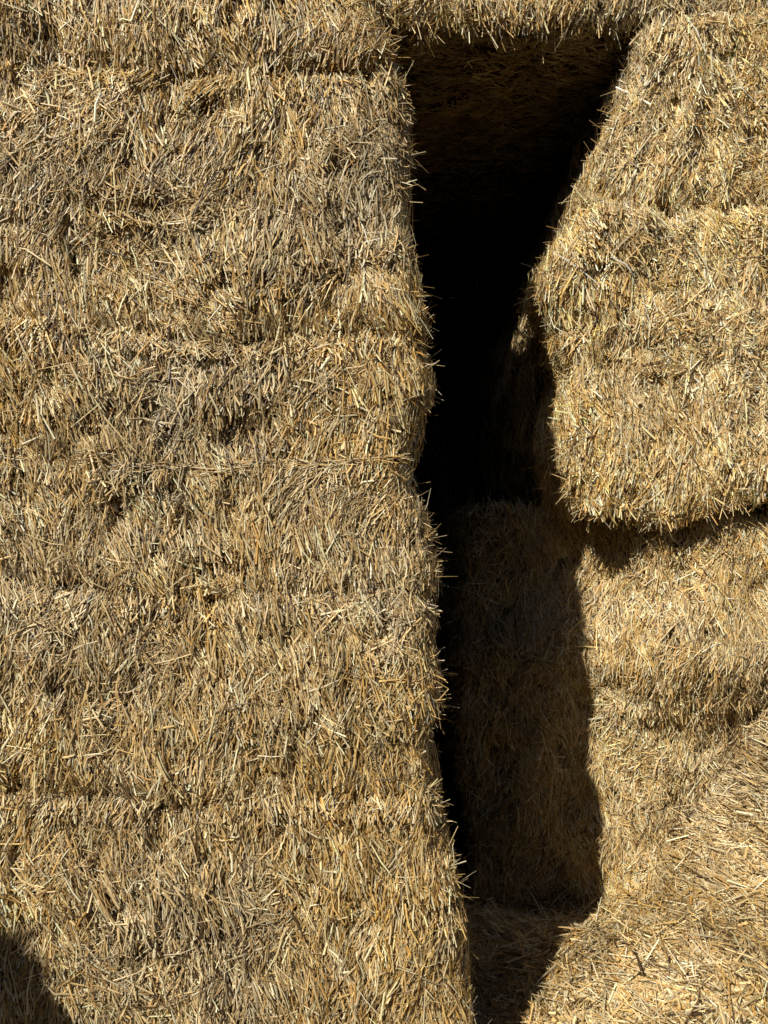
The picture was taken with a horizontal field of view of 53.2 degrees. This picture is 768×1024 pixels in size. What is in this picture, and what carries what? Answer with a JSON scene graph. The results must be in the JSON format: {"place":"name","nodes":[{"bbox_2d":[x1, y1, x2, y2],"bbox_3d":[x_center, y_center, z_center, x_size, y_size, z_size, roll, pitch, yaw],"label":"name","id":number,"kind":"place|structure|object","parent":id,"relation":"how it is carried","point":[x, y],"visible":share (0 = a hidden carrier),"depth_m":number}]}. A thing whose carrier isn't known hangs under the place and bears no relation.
{"place":"outdoors","nodes":[
{"label":"outdoors","id":0,"kind":"place"},
{"label":"ground","id":1,"kind":"structure","parent":0,"visible":0},
{"bbox_2d":[0,723,491,1023],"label":"straw bale","id":2,"kind":"object","parent":1,"relation":"on","point":[342,909],"visible":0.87,"depth_m":1.76},
{"bbox_2d":[0,573,458,815],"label":"straw bale","id":3,"kind":"object","parent":2,"relation":"on","point":[101,694],"visible":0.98,"depth_m":1.76},
{"bbox_2d":[0,307,455,610],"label":"straw bale","id":4,"kind":"object","parent":3,"relation":"on","point":[200,471],"visible":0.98,"depth_m":1.77},
{"bbox_2d":[0,49,438,354],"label":"straw bale","id":5,"kind":"object","parent":4,"relation":"on","point":[233,208],"visible":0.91,"depth_m":1.76},
{"bbox_2d":[0,0,410,85],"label":"straw bale","id":6,"kind":"object","parent":5,"relation":"on","point":[189,39],"visible":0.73,"depth_m":1.76},
{"bbox_2d":[380,0,767,172],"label":"straw bale","id":7,"kind":"object","parent":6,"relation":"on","point":[522,83],"visible":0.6,"depth_m":2.83},
{"bbox_2d":[433,679,767,908],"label":"straw bale","id":8,"kind":"object","parent":1,"relation":"on","point":[549,794],"visible":0.62,"depth_m":2.79},
{"bbox_2d":[430,490,767,726],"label":"straw bale","id":9,"kind":"object","parent":8,"relation":"on","point":[533,597],"visible":0.98,"depth_m":2.65},
{"bbox_2d":[474,193,767,544],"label":"straw bale","id":10,"kind":"object","parent":9,"relation":"on","point":[625,376],"visible":0.94,"depth_m":2.45},
{"bbox_2d":[497,3,767,340],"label":"straw bale","id":11,"kind":"object","parent":10,"relation":"on","point":[682,114],"visible":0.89,"depth_m":2.52},
{"bbox_2d":[439,700,767,1023],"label":"straw pile","id":12,"kind":"object","parent":1,"relation":"on","point":[683,939],"visible":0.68,"depth_m":2.26},
{"bbox_3d":[0.551,0.972,6.444,2.121,1.161,1.267,0,0,0],"label":"straw bale","id":13,"kind":"object","parent":1,"relation":"on","visible":0},
{"bbox_2d":[407,432,458,551],"bbox_3d":[0.553,-0.071,6.446,2.124,1.171,1.276,0,0,0],"label":"straw bale","id":14,"kind":"object","parent":13,"relation":"on","point":[436,469],"visible":0.17,"depth_m":5.87},
{"bbox_2d":[417,296,458,437],"bbox_3d":[0.557,-1.121,6.442,2.124,1.202,1.269,0,0,0],"label":"straw bale","id":15,"kind":"object","parent":14,"relation":"on","point":[442,419],"visible":0.16,"depth_m":5.87},
{"bbox_3d":[1.707,0.968,5.885,2.415,1.160,2.582,0,0,0],"label":"straw bale","id":16,"kind":"object","parent":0,"visible":0},
{"bbox_3d":[1.695,-0.070,5.874,2.446,1.183,2.587,0,0,0],"label":"straw bale","id":17,"kind":"object","parent":16,"relation":"on","visible":0},
{"bbox_2d":[451,242,525,429],"bbox_3d":[1.707,-1.115,5.886,2.408,1.151,2.583,0,0,0],"label":"straw bale","id":18,"kind":"object","parent":17,"relation":"on","point":[480,302],"visible":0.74,"depth_m":4.65},
{"bbox_2d":[412,237,526,299],"bbox_3d":[0.401,-1.937,5.327,2.622,0.684,1.299,0,0,0],"label":"straw bale","id":19,"kind":"object","parent":18,"relation":"on","point":[444,266],"visible":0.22,"depth_m":5.12}
]}

